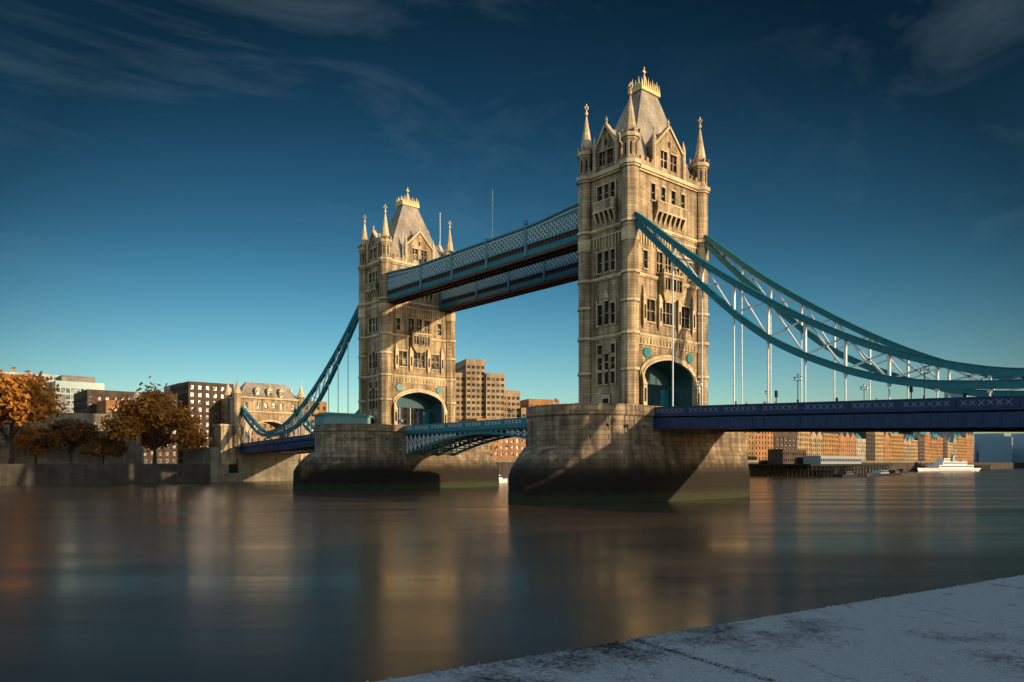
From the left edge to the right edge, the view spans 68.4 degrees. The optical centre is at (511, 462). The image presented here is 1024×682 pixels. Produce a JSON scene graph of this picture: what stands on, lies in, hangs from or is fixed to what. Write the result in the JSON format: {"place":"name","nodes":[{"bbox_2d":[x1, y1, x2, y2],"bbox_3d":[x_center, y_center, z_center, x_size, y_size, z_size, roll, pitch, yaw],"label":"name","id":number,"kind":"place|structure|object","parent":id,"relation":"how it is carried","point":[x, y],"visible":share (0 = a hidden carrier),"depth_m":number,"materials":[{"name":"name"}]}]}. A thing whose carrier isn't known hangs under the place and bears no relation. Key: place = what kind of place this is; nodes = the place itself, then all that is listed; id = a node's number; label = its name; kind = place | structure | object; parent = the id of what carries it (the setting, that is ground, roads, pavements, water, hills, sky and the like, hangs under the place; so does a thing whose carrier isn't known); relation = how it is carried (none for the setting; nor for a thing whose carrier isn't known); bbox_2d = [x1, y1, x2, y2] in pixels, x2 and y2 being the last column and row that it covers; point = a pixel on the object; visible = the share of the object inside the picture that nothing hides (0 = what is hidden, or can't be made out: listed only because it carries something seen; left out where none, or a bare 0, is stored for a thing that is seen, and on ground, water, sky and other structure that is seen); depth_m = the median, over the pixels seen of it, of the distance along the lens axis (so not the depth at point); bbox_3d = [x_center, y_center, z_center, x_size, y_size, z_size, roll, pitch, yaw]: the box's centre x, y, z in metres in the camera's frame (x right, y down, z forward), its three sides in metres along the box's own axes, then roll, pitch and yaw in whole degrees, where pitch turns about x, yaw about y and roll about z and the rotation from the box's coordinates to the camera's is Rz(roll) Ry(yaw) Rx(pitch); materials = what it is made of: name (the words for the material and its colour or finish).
{"place":"outdoors","nodes":[
{"label":"outdoors","id":0,"kind":"place"},
{"bbox_2d":[0,431,143,463],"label":"castle wall","id":1,"kind":"structure","parent":0,"point":[135,453],"depth_m":275.00,"materials":[{"name":"stone"}]},
{"bbox_2d":[0,468,1023,681],"bbox_3d":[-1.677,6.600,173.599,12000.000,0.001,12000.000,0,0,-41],"label":"river water","id":2,"kind":"structure","parent":0,"point":[259,581],"depth_m":47.98,"materials":[{"name":"brown liquid"}]},
{"bbox_2d":[293,423,498,489],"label":"pier","id":3,"kind":"structure","parent":2,"relation":"in","point":[351,456],"depth_m":187.01,"materials":[{"name":"stone"}]},
{"bbox_2d":[240,306,410,453],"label":"suspension span","id":4,"kind":"object","parent":3,"relation":"on","point":[303,444],"visible":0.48,"depth_m":233.38,"materials":[{"name":"teal paint"}]},
{"bbox_2d":[312,412,372,428],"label":"pier cabin","id":5,"kind":"object","parent":3,"relation":"on","point":[323,418],"visible":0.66,"depth_m":189.00,"materials":[{"name":"teal metal"}]},
{"bbox_2d":[357,187,455,424],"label":"tower","id":6,"kind":"structure","parent":3,"relation":"on","point":[406,357],"depth_m":199.93,"materials":[{"name":"stone"}]},
{"bbox_2d":[499,475,507,482],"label":"boat","id":7,"kind":"object","parent":2,"relation":"on","point":[502,480],"visible":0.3,"depth_m":252.27,"materials":[{"name":"white plastic"}]},
{"bbox_2d":[508,403,758,503],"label":"pier","id":8,"kind":"structure","parent":2,"relation":"in","point":[594,453],"depth_m":123.66,"materials":[{"name":"stone"}]},
{"bbox_2d":[405,417,526,455],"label":"bascule span","id":9,"kind":"object","parent":8,"relation":"attached to","point":[473,433],"visible":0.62,"depth_m":180.46,"materials":[{"name":"paint"}]},
{"bbox_2d":[576,67,709,406],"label":"tower","id":10,"kind":"structure","parent":8,"relation":"on","point":[632,162],"depth_m":137.19,"materials":[{"name":"stone"}]},
{"bbox_2d":[387,202,578,311],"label":"walkways","id":11,"kind":"structure","parent":10,"relation":"attached to","point":[541,254],"depth_m":170.39,"materials":[{"name":"teal paint"}]},
{"bbox_2d":[402,190,492,237],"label":"walkway flagpoles","id":12,"kind":"object","parent":11,"relation":"on","point":[492,215],"visible":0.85,"depth_m":163.42,"materials":[{"name":"grey metal"}]},
{"bbox_2d":[635,211,1023,431],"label":"suspension span","id":13,"kind":"object","parent":10,"relation":"attached to","point":[989,408],"visible":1,"depth_m":108.46,"materials":[{"name":"teal paint"}]},
{"bbox_2d":[832,471,857,476],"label":"moored barge","id":14,"kind":"object","parent":2,"relation":"on","point":[845,474],"visible":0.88,"depth_m":359.17,"materials":[{"name":"grey metal"}]},
{"bbox_2d":[866,470,893,475],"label":"boat","id":15,"kind":"object","parent":2,"relation":"on","point":[880,473],"visible":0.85,"depth_m":389.54,"materials":[{"name":"grey metal"}]},
{"bbox_2d":[888,470,902,474],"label":"moored barge","id":16,"kind":"object","parent":2,"relation":"on","point":[896,472],"visible":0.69,"depth_m":420.42,"materials":[{"name":"grey metal"}]},
{"bbox_2d":[897,469,908,472],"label":"moored barge","id":17,"kind":"object","parent":2,"relation":"on","point":[904,470],"visible":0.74,"depth_m":509.29,"materials":[{"name":"grey metal"}]},
{"bbox_2d":[918,446,980,471],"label":"moored ship","id":18,"kind":"object","parent":2,"relation":"on","point":[944,465],"visible":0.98,"depth_m":577.57,"materials":[{"name":"white metal"}]},
{"bbox_2d":[0,460,1023,484],"bbox_3d":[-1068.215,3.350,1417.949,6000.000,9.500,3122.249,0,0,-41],"label":"bank","id":19,"kind":"structure","parent":0,"point":[29,474],"depth_m":246.62,"materials":[{"name":"stone"}]},
{"bbox_2d":[13,424,52,463],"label":"orange tree","id":20,"kind":"object","parent":19,"relation":"on","point":[25,437],"visible":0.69,"depth_m":258.57,"materials":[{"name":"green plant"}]},
{"bbox_2d":[0,367,66,463],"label":"orange tree","id":21,"kind":"object","parent":19,"relation":"on","point":[24,399],"visible":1,"depth_m":232.76,"materials":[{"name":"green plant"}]},
{"bbox_2d":[29,417,102,463],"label":"dark tree","id":22,"kind":"object","parent":19,"relation":"on","point":[67,434],"visible":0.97,"depth_m":256.52,"materials":[{"name":"brown plant"}]},
{"bbox_2d":[76,434,131,463],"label":"dark tree","id":23,"kind":"object","parent":19,"relation":"on","point":[95,445],"visible":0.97,"depth_m":260.54,"materials":[{"name":"brown plant"}]},
{"bbox_2d":[95,376,213,463],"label":"orange tree","id":24,"kind":"object","parent":19,"relation":"on","point":[149,418],"visible":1,"depth_m":260.12,"materials":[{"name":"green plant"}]},
{"bbox_2d":[0,371,326,463],"bbox_3d":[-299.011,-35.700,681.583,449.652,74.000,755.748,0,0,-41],"label":"buildings","id":25,"kind":"structure","parent":19,"relation":"on","point":[83,398],"depth_m":369.39,"materials":[{"name":"brick"}]},
{"bbox_2d":[183,376,313,481],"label":"abutment","id":26,"kind":"object","parent":19,"relation":"on","point":[275,405],"visible":0.77,"depth_m":272.04,"materials":[{"name":"stone"}]},
{"bbox_2d":[398,359,558,459],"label":"hotel and dock buildings","id":27,"kind":"structure","parent":19,"relation":"on","point":[480,394],"depth_m":383.37,"materials":[{"name":"brown concrete"}]},
{"bbox_2d":[930,392,1023,462],"bbox_3d":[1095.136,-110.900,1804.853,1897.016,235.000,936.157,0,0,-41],"label":"buildings","id":28,"kind":"structure","parent":19,"relation":"on","point":[996,448],"depth_m":1078.53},
{"bbox_2d":[0,0,1023,435],"label":"sky","id":29,"kind":"structure","parent":0,"point":[188,187],"materials":[{"name":"blue"}]},
{"bbox_2d":[747,432,991,476],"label":"waterfront buildings","id":30,"kind":"structure","parent":0,"point":[825,453],"depth_m":505.62,"materials":[{"name":"yellow brick"}]},
{"bbox_3d":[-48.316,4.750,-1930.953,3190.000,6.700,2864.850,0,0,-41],"label":"bank","id":31,"kind":"structure","parent":0,"visible":0},
{"bbox_2d":[366,575,1023,681],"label":"stone parapet","id":32,"kind":"structure","parent":31,"relation":"on","point":[973,632],"depth_m":1.80,"materials":[{"name":"stone"}]}
]}

